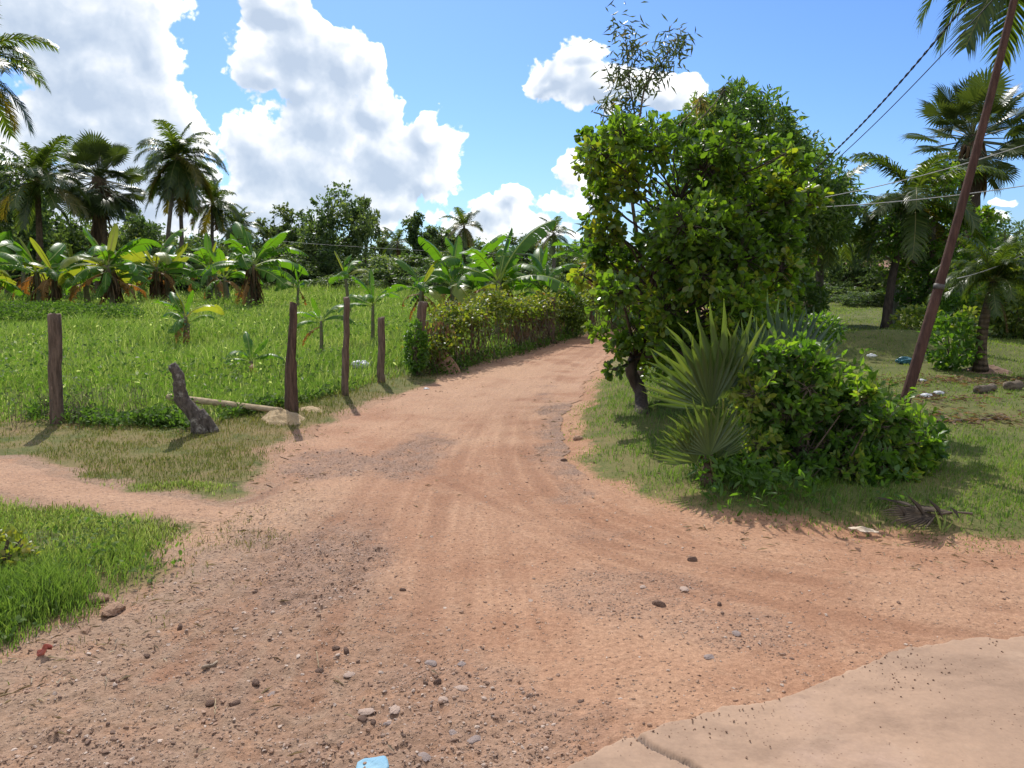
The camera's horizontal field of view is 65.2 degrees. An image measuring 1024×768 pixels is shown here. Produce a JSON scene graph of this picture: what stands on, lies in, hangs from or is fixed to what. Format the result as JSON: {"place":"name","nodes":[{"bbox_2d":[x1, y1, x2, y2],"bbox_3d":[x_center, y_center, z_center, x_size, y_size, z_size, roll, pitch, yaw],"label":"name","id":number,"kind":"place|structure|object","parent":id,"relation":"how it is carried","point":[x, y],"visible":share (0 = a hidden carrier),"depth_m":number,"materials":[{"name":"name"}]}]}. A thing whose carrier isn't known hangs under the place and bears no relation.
{"place":"outdoors","nodes":[
{"label":"outdoors","id":0,"kind":"place"},
{"bbox_2d":[0,478,247,662],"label":"lush grass","id":1,"kind":"structure","parent":0,"point":[40,578],"depth_m":4.23,"materials":[{"name":"green plant"}]},
{"bbox_2d":[0,311,1023,767],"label":"dirt road","id":2,"kind":"structure","parent":0,"point":[466,417],"depth_m":3.87,"materials":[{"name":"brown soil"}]},
{"bbox_2d":[356,756,388,767],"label":"wrapper","id":3,"kind":"object","parent":2,"relation":"on","point":[378,762],"visible":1,"depth_m":2.68,"materials":[{"name":"blue plastic"}]},
{"bbox_2d":[0,278,1023,684],"bbox_3d":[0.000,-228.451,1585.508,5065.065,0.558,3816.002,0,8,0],"label":"ground","id":4,"kind":"structure","parent":0,"point":[250,488],"depth_m":6.65,"materials":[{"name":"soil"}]},
{"bbox_2d":[0,232,30,298],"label":"banana plant","id":5,"kind":"object","parent":4,"relation":"on","point":[6,280],"visible":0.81,"depth_m":31.44,"materials":[{"name":"green plant"}]},
{"bbox_2d":[0,521,41,569],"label":"weed","id":6,"kind":"object","parent":4,"relation":"on","point":[14,551],"visible":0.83,"depth_m":4.27,"materials":[{"name":"green plant"}]},
{"bbox_2d":[0,5,58,143],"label":"coconut palm","id":7,"kind":"object","parent":4,"relation":"on","point":[5,64],"visible":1,"depth_m":29.83,"materials":[{"name":"green plant"}]},
{"bbox_2d":[0,230,59,294],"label":"banana plant","id":8,"kind":"object","parent":4,"relation":"on","point":[9,236],"visible":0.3,"depth_m":39.37,"materials":[{"name":"green plant"}]},
{"bbox_2d":[0,153,67,277],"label":"tree","id":9,"kind":"object","parent":4,"relation":"on","point":[9,223],"visible":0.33,"depth_m":50.81,"materials":[{"name":"green plant"}]},
{"bbox_2d":[0,228,68,289],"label":"tree","id":10,"kind":"object","parent":4,"relation":"on","point":[26,242],"visible":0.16,"depth_m":49.29,"materials":[{"name":"green plant"}]},
{"bbox_2d":[0,134,91,268],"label":"coconut palm","id":11,"kind":"object","parent":4,"relation":"on","point":[28,197],"visible":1,"depth_m":40.47,"materials":[{"name":"green plant"}]},
{"bbox_2d":[0,237,91,303],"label":"banana plant","id":12,"kind":"object","parent":4,"relation":"on","point":[39,280],"visible":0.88,"depth_m":32.51,"materials":[{"name":"green plant"}]},
{"bbox_2d":[47,313,64,424],"bbox_3d":[-4.689,-0.086,8.228,0.195,1.296,0.146,0,8,0],"label":"fence post","id":13,"kind":"object","parent":4,"relation":"on","point":[55,354],"visible":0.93,"depth_m":8.17,"materials":[{"name":"brown wood"}]},
{"bbox_2d":[44,211,91,281],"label":"tree","id":14,"kind":"object","parent":4,"relation":"on","point":[80,243],"visible":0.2,"depth_m":58.28,"materials":[{"name":"green plant"}]},
{"bbox_2d":[0,300,148,320],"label":"weed clump","id":15,"kind":"object","parent":4,"relation":"on","point":[12,308],"visible":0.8,"depth_m":23.65,"materials":[{"name":"green plant"}]},
{"bbox_2d":[2,378,146,429],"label":"dry stalks","id":16,"kind":"object","parent":4,"relation":"on","point":[46,398],"visible":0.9,"depth_m":8.35,"materials":[{"name":"green plant"}]},
{"bbox_2d":[61,254,131,302],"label":"banana plant","id":17,"kind":"object","parent":4,"relation":"on","point":[67,284],"visible":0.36,"depth_m":33.87,"materials":[{"name":"plant"}]},
{"bbox_2d":[54,128,151,291],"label":"fan palm","id":18,"kind":"object","parent":4,"relation":"on","point":[104,206],"visible":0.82,"depth_m":44.25,"materials":[{"name":"green plant"}]},
{"bbox_2d":[58,223,161,306],"bbox_3d":[-16.094,-4.283,31.834,3.836,4.242,4.404,0,8,0],"label":"banana plant","id":19,"kind":"object","parent":4,"relation":"on","point":[131,253],"visible":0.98,"depth_m":31.90,"materials":[{"name":"green plant"}]},
{"bbox_2d":[0,461,250,521],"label":"footpath","id":20,"kind":"structure","parent":4,"relation":"on","point":[28,481],"depth_m":5.69,"materials":[{"name":"brown soil"}]},
{"bbox_2d":[83,211,178,284],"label":"tree","id":21,"kind":"object","parent":4,"relation":"on","point":[136,227],"visible":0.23,"depth_m":63.84,"materials":[{"name":"green plant"}]},
{"bbox_2d":[115,227,201,302],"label":"banana plant","id":22,"kind":"object","parent":4,"relation":"on","point":[175,262],"visible":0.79,"depth_m":35.36,"materials":[{"name":"green plant"}]},
{"bbox_2d":[141,155,218,254],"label":"coconut palm","id":23,"kind":"object","parent":4,"relation":"on","point":[184,206],"visible":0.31,"depth_m":52.76,"materials":[{"name":"green plant"}]},
{"bbox_2d":[132,119,228,263],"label":"coconut palm","id":24,"kind":"object","parent":4,"relation":"on","point":[180,169],"visible":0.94,"depth_m":49.93,"materials":[{"name":"green plant"}]},
{"bbox_2d":[151,285,223,344],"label":"banana plant","id":25,"kind":"object","parent":4,"relation":"on","point":[177,326],"visible":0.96,"depth_m":16.03,"materials":[{"name":"green plant"}]},
{"bbox_2d":[0,375,376,431],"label":"fence weeds","id":26,"kind":"object","parent":4,"relation":"on","point":[164,416],"visible":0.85,"depth_m":8.31,"materials":[{"name":"green plant"}]},
{"bbox_2d":[145,251,235,291],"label":"banana plant","id":27,"kind":"object","parent":4,"relation":"on","point":[196,280],"visible":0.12,"depth_m":50.80,"materials":[{"name":"green plant"}]},
{"bbox_2d":[168,362,218,434],"bbox_3d":[-3.091,0.190,7.815,0.450,0.828,0.179,-3,9,-20],"label":"tree stump","id":28,"kind":"object","parent":4,"relation":"on","point":[200,420],"visible":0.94,"depth_m":7.75,"materials":[{"name":"grey wood"}]},
{"bbox_2d":[173,233,237,279],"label":"tree","id":29,"kind":"object","parent":4,"relation":"on","point":[193,241],"visible":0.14,"depth_m":69.83,"materials":[{"name":"green plant"}]},
{"bbox_2d":[174,232,237,299],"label":"banana plant","id":30,"kind":"object","parent":4,"relation":"on","point":[206,258],"visible":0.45,"depth_m":38.92,"materials":[{"name":"green plant"}]},
{"bbox_2d":[189,174,245,288],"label":"coconut palm","id":31,"kind":"object","parent":4,"relation":"on","point":[215,214],"visible":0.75,"depth_m":56.68,"materials":[{"name":"green plant"}]},
{"bbox_2d":[183,248,263,301],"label":"banana plant","id":32,"kind":"object","parent":4,"relation":"on","point":[218,256],"visible":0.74,"depth_m":35.61,"materials":[{"name":"green plant"}]},
{"bbox_2d":[166,394,282,411],"bbox_3d":[-3.206,0.217,8.851,1.780,0.086,0.085,5,9,29],"label":"log","id":33,"kind":"object","parent":4,"relation":"on","point":[207,401],"visible":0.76,"depth_m":8.77,"materials":[{"name":"brown wood"}]},
{"bbox_2d":[208,206,266,286],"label":"tree","id":34,"kind":"object","parent":4,"relation":"on","point":[245,223],"visible":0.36,"depth_m":60.57,"materials":[{"name":"green plant"}]},
{"bbox_2d":[200,247,283,288],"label":"banana plant","id":35,"kind":"object","parent":4,"relation":"on","point":[241,280],"visible":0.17,"depth_m":53.86,"materials":[{"name":"green plant"}]},
{"bbox_2d":[219,331,284,375],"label":"banana plant","id":36,"kind":"object","parent":4,"relation":"on","point":[247,339],"visible":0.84,"depth_m":11.99,"materials":[{"name":"green plant"}]},
{"bbox_2d":[200,222,308,305],"bbox_3d":[-10.312,-4.570,31.956,3.991,3.931,3.888,2,9,14],"label":"banana plant","id":37,"kind":"object","parent":4,"relation":"on","point":[250,286],"visible":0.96,"depth_m":31.87,"materials":[{"name":"green plant"}]},
{"bbox_2d":[250,201,307,285],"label":"tree","id":38,"kind":"object","parent":4,"relation":"on","point":[274,230],"visible":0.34,"depth_m":64.03,"materials":[{"name":"green plant"}]},
{"bbox_2d":[261,409,304,425],"bbox_3d":[-2.449,0.373,8.493,0.468,0.231,0.553,0,8,0],"label":"rock","id":39,"kind":"object","parent":4,"relation":"on","point":[283,417],"visible":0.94,"depth_m":8.38,"materials":[{"name":"beige stone"}]},
{"bbox_2d":[284,302,298,412],"bbox_3d":[-2.437,-0.218,8.789,0.159,1.369,0.169,-6,10,-35],"label":"fence post","id":40,"kind":"object","parent":4,"relation":"on","point":[291,394],"visible":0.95,"depth_m":8.75,"materials":[{"name":"brown wood"}]},
{"bbox_2d":[270,250,334,288],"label":"tree","id":41,"kind":"object","parent":4,"relation":"on","point":[314,273],"visible":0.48,"depth_m":56.08,"materials":[{"name":"green plant"}]},
{"bbox_2d":[274,230,351,281],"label":"tree","id":42,"kind":"object","parent":4,"relation":"on","point":[322,253],"visible":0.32,"depth_m":58.53,"materials":[{"name":"green plant"}]},
{"bbox_2d":[288,298,355,350],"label":"banana plant","id":43,"kind":"object","parent":4,"relation":"on","point":[312,314],"visible":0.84,"depth_m":14.96,"materials":[{"name":"green plant"}]},
{"bbox_2d":[293,180,376,264],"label":"tree","id":44,"kind":"object","parent":4,"relation":"on","point":[354,218],"visible":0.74,"depth_m":60.18,"materials":[{"name":"green plant"}]},
{"bbox_2d":[341,297,349,395],"bbox_3d":[-2.098,-0.399,10.082,0.142,1.394,0.101,0,8,0],"label":"fence post","id":45,"kind":"object","parent":4,"relation":"on","point":[345,369],"visible":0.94,"depth_m":10.05,"materials":[{"name":"brown wood"}]},
{"bbox_2d":[308,271,384,290],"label":"tree","id":46,"kind":"object","parent":4,"relation":"on","point":[351,281],"visible":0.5,"depth_m":52.69,"materials":[{"name":"green plant"}]},
{"bbox_2d":[328,251,368,310],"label":"banana plant","id":47,"kind":"object","parent":4,"relation":"on","point":[344,275],"visible":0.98,"depth_m":28.49,"materials":[{"name":"green plant"}]},
{"bbox_2d":[0,282,706,426],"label":"meadow grass","id":48,"kind":"structure","parent":4,"relation":"on","point":[150,346],"depth_m":15.07,"materials":[{"name":"green plant"}]},
{"bbox_2d":[349,194,380,262],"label":"tree","id":49,"kind":"object","parent":4,"relation":"on","point":[363,201],"visible":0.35,"depth_m":62.47,"materials":[{"name":"green plant"}]},
{"bbox_2d":[338,269,407,340],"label":"banana plant","id":50,"kind":"object","parent":4,"relation":"on","point":[361,301],"visible":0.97,"depth_m":16.80,"materials":[{"name":"green plant"}]},
{"bbox_2d":[377,316,384,382],"bbox_3d":[-1.869,-0.416,11.400,0.137,1.095,0.116,0,8,0],"label":"fence post","id":51,"kind":"object","parent":4,"relation":"on","point":[381,351],"visible":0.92,"depth_m":11.35,"materials":[{"name":"brown wood"}]},
{"bbox_2d":[327,252,438,286],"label":"tree","id":52,"kind":"object","parent":4,"relation":"on","point":[388,269],"visible":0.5,"depth_m":57.56,"materials":[{"name":"green plant"}]},
{"bbox_2d":[401,210,431,259],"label":"tree","id":53,"kind":"object","parent":4,"relation":"on","point":[413,225],"visible":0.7,"depth_m":68.36,"materials":[{"name":"green plant"}]},
{"bbox_2d":[388,258,449,319],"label":"banana plant","id":54,"kind":"object","parent":4,"relation":"on","point":[422,286],"visible":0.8,"depth_m":18.63,"materials":[{"name":"green plant"}]},
{"bbox_2d":[411,301,427,374],"bbox_3d":[-1.423,-0.628,12.256,0.281,1.271,0.163,0,8,0],"label":"fence post","id":55,"kind":"object","parent":4,"relation":"on","point":[421,310],"visible":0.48,"depth_m":12.14,"materials":[{"name":"wood"}]},
{"bbox_2d":[402,318,430,375],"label":"creeper","id":56,"kind":"object","parent":55,"relation":"attached to","point":[416,367],"visible":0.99,"depth_m":12.01,"materials":[{"name":"green plant"}]},
{"bbox_2d":[394,265,461,290],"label":"tree","id":57,"kind":"object","parent":4,"relation":"on","point":[418,273],"visible":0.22,"depth_m":47.07,"materials":[{"name":"green plant"}]},
{"bbox_2d":[423,225,456,255],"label":"tree","id":58,"kind":"object","parent":4,"relation":"on","point":[436,235],"visible":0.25,"depth_m":72.94,"materials":[{"name":"green plant"}]},
{"bbox_2d":[439,207,483,261],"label":"coconut palm","id":59,"kind":"object","parent":4,"relation":"on","point":[464,234],"visible":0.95,"depth_m":60.47,"materials":[{"name":"green plant"}]},
{"bbox_2d":[425,232,511,305],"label":"banana plant","id":60,"kind":"object","parent":4,"relation":"on","point":[493,244],"visible":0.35,"depth_m":19.69,"materials":[{"name":"green plant"}]},
{"bbox_2d":[410,220,576,335],"bbox_3d":[-0.690,-2.190,18.980,3.897,3.387,2.791,8,11,44],"label":"banana plant","id":61,"kind":"object","parent":4,"relation":"on","point":[500,272],"visible":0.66,"depth_m":18.77,"materials":[{"name":"green plant"}]},
{"bbox_2d":[0,374,1023,762],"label":"stones","id":62,"kind":"object","parent":4,"relation":"on","point":[338,626],"visible":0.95,"depth_m":3.96,"materials":[{"name":"stone"}]},
{"bbox_2d":[424,315,636,373],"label":"hedge weeds","id":63,"kind":"object","parent":4,"relation":"on","point":[467,362],"visible":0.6,"depth_m":14.96,"materials":[{"name":"green plant"}]},
{"bbox_2d":[387,283,685,374],"bbox_3d":[1.902,-1.913,20.257,1.880,1.490,17.965,4,9,25],"label":"hedge","id":64,"kind":"object","parent":4,"relation":"on","point":[467,317],"visible":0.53,"depth_m":14.68,"materials":[{"name":"green plant"}]},
{"bbox_2d":[507,247,579,325],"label":"banana plant","id":65,"kind":"object","parent":4,"relation":"on","point":[539,261],"visible":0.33,"depth_m":20.10,"materials":[{"name":"green plant"}]},
{"bbox_2d":[536,216,576,277],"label":"coconut palm","id":66,"kind":"object","parent":4,"relation":"on","point":[552,239],"visible":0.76,"depth_m":53.97,"materials":[{"name":"green plant"}]},
{"bbox_2d":[528,239,584,285],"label":"tree","id":67,"kind":"object","parent":4,"relation":"on","point":[563,259],"visible":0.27,"depth_m":59.77,"materials":[{"name":"green plant"}]},
{"bbox_2d":[553,282,588,335],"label":"clipped shrub","id":68,"kind":"object","parent":4,"relation":"on","point":[578,318],"visible":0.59,"depth_m":18.80,"materials":[{"name":"green plant"}]},
{"bbox_2d":[550,241,623,306],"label":"banana plant","id":69,"kind":"object","parent":4,"relation":"on","point":[577,254],"visible":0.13,"depth_m":30.85,"materials":[{"name":"green plant"}]},
{"bbox_2d":[574,0,733,383],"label":"acacia sapling","id":70,"kind":"object","parent":4,"relation":"on","point":[641,85],"visible":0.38,"depth_m":9.76,"materials":[{"name":"green plant"}]},
{"bbox_2d":[566,105,834,413],"bbox_3d":[2.049,-1.250,8.838,2.963,3.410,3.001,0,8,0],"label":"cashew tree","id":71,"kind":"object","parent":4,"relation":"on","point":[699,254],"visible":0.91,"depth_m":8.18,"materials":[{"name":"green plant"}]},
{"bbox_2d":[651,396,753,487],"bbox_3d":[1.409,0.454,5.825,0.794,0.802,0.152,-1,8,-5],"label":"fan palm seedling","id":72,"kind":"object","parent":4,"relation":"on","point":[695,441],"visible":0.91,"depth_m":5.78,"materials":[{"name":"green plant"}]},
{"bbox_2d":[639,301,793,460],"bbox_3d":[1.633,0.077,6.020,1.342,1.449,0.486,0,8,0],"label":"fan palm seedling","id":73,"kind":"object","parent":4,"relation":"on","point":[704,374],"visible":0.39,"depth_m":6.06,"materials":[{"name":"green plant"}]},
{"bbox_2d":[658,74,868,319],"bbox_3d":[6.110,-4.078,19.718,5.550,7.056,6.084,0,8,0],"label":"mango tree","id":74,"kind":"object","parent":4,"relation":"on","point":[838,223],"visible":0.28,"depth_m":18.09,"materials":[{"name":"green plant"}]},
{"bbox_2d":[735,292,848,357],"bbox_3d":[2.387,-0.086,7.046,1.114,1.471,0.373,-2,9,-14],"label":"fan palm seedling","id":75,"kind":"object","parent":4,"relation":"on","point":[799,328],"visible":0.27,"depth_m":6.95,"materials":[{"name":"green plant"}]},
{"bbox_2d":[561,364,1023,554],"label":"bank grass","id":76,"kind":"structure","parent":4,"relation":"on","point":[833,479],"depth_m":5.93,"materials":[{"name":"green plant"}]},
{"bbox_2d":[687,440,911,529],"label":"undergrowth","id":77,"kind":"object","parent":4,"relation":"on","point":[750,474],"visible":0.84,"depth_m":5.57,"materials":[{"name":"green plant"}]},
{"bbox_2d":[772,273,832,325],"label":"shrub","id":78,"kind":"object","parent":4,"relation":"on","point":[814,298],"visible":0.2,"depth_m":19.57,"materials":[{"name":"green plant"}]},
{"bbox_2d":[793,309,847,348],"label":"shrub","id":79,"kind":"object","parent":4,"relation":"on","point":[821,319],"visible":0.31,"depth_m":13.21,"materials":[{"name":"green plant"}]},
{"bbox_2d":[713,322,951,488],"bbox_3d":[2.564,0.378,6.415,2.256,1.816,1.801,0,8,0],"label":"leafy shrub","id":80,"kind":"object","parent":4,"relation":"on","point":[813,400],"visible":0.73,"depth_m":5.96,"materials":[{"name":"green plant"}]},
{"bbox_2d":[808,280,869,299],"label":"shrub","id":81,"kind":"object","parent":4,"relation":"on","point":[831,289],"visible":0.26,"depth_m":36.77,"materials":[{"name":"green plant"}]},
{"bbox_2d":[806,226,889,293],"bbox_3d":[16.432,-5.960,39.695,4.263,3.947,3.843,-2,9,-14],"label":"tree","id":82,"kind":"object","parent":4,"relation":"on","point":[841,271],"visible":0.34,"depth_m":38.84,"materials":[{"name":"green plant"}]},
{"bbox_2d":[808,157,889,309],"bbox_3d":[8.776,-3.913,22.275,3.706,4.701,3.551,0,8,0],"label":"coconut palm","id":83,"kind":"object","parent":4,"relation":"on","point":[827,257],"visible":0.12,"depth_m":21.82,"materials":[{"name":"green plant"}]},
{"bbox_2d":[689,298,1023,518],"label":"yard grass","id":84,"kind":"structure","parent":4,"relation":"on","point":[1018,341],"depth_m":8.77,"materials":[{"name":"green plant"}]},
{"bbox_2d":[827,289,904,306],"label":"hedge","id":85,"kind":"object","parent":4,"relation":"on","point":[867,299],"visible":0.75,"depth_m":32.42,"materials":[{"name":"green plant"}]},
{"bbox_2d":[856,240,928,298],"bbox_3d":[17.211,-5.264,35.291,3.794,3.702,3.221,4,9,26],"label":"tree","id":86,"kind":"object","parent":4,"relation":"on","point":[872,279],"visible":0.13,"depth_m":35.89,"materials":[{"name":"green plant"}]},
{"bbox_2d":[848,189,940,324],"bbox_3d":[10.075,-3.348,21.228,2.677,3.687,2.435,0,8,0],"label":"slim tree","id":87,"kind":"object","parent":4,"relation":"on","point":[864,235],"visible":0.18,"depth_m":21.16,"materials":[{"name":"green plant"}]},
{"bbox_2d":[887,302,948,330],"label":"shrub","id":88,"kind":"object","parent":4,"relation":"on","point":[918,310],"visible":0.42,"depth_m":16.00,"materials":[{"name":"green plant"}]},
{"bbox_2d":[875,496,972,532],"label":"fallen palm leaf","id":89,"kind":"object","parent":4,"relation":"on","point":[918,513],"visible":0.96,"depth_m":4.98,"materials":[{"name":"grey plant"}]},
{"bbox_2d":[849,151,1004,328],"bbox_3d":[10.137,-3.547,20.286,3.368,4.546,3.574,0,8,0],"label":"coconut palm","id":90,"kind":"object","parent":4,"relation":"on","point":[916,186],"visible":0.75,"depth_m":19.76,"materials":[{"name":"green plant"}]},
{"bbox_2d":[866,161,1003,323],"bbox_3d":[10.693,-3.424,20.379,3.568,4.536,2.899,0,8,0],"label":"yard tree","id":91,"kind":"object","parent":4,"relation":"on","point":[889,244],"visible":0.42,"depth_m":20.27,"materials":[{"name":"green plant"}]},
{"bbox_2d":[865,372,1023,429],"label":"leaf litter","id":92,"kind":"object","parent":4,"relation":"on","point":[977,420],"visible":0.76,"depth_m":9.45,"materials":[{"name":"brown plant"}]},
{"bbox_2d":[916,310,985,371],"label":"shrub","id":93,"kind":"object","parent":4,"relation":"on","point":[952,360],"visible":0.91,"depth_m":12.07,"materials":[{"name":"green plant"}]},
{"bbox_2d":[900,0,1017,409],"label":"utility pole","id":94,"kind":"object","parent":4,"relation":"on","point":[914,369],"visible":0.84,"depth_m":6.32,"materials":[{"name":"wood"}]},
{"bbox_2d":[813,0,969,169],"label":"cable","id":95,"kind":"object","parent":94,"relation":"attached to","point":[918,60],"visible":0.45,"depth_m":8.32,"materials":[{"name":"black rubber"}]},
{"bbox_2d":[897,65,1023,293],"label":"fan palm","id":96,"kind":"object","parent":4,"relation":"on","point":[966,105],"visible":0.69,"depth_m":25.44,"materials":[{"name":"green plant"}]},
{"bbox_2d":[928,286,996,334],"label":"shrub","id":97,"kind":"object","parent":4,"relation":"on","point":[946,303],"visible":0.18,"depth_m":18.88,"materials":[{"name":"green plant"}]},
{"bbox_2d":[914,0,1023,75],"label":"coconut palm","id":98,"kind":"object","parent":4,"relation":"on","point":[979,25],"visible":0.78,"depth_m":13.94,"materials":[{"name":"green plant"}]},
{"bbox_2d":[947,305,994,352],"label":"shrub","id":99,"kind":"object","parent":4,"relation":"on","point":[971,315],"visible":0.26,"depth_m":13.64,"materials":[{"name":"green plant"}]},
{"bbox_2d":[925,234,1023,372],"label":"date palm","id":100,"kind":"object","parent":4,"relation":"on","point":[1002,253],"visible":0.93,"depth_m":11.75,"materials":[{"name":"green plant"}]},
{"bbox_2d":[970,281,1023,338],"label":"shrub","id":101,"kind":"object","parent":4,"relation":"on","point":[1016,324],"visible":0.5,"depth_m":17.74,"materials":[{"name":"green plant"}]},
{"bbox_2d":[991,211,1023,258],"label":"tree","id":102,"kind":"object","parent":4,"relation":"on","point":[1000,235],"visible":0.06,"depth_m":36.49,"materials":[{"name":"green plant"}]},
{"bbox_2d":[0,0,1023,262],"label":"sky","id":103,"kind":"structure","parent":0,"point":[432,108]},
{"bbox_2d":[567,636,1023,767],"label":"concrete road","id":104,"kind":"structure","parent":0,"point":[835,722],"depth_m":2.83,"materials":[{"name":"beige concrete"}]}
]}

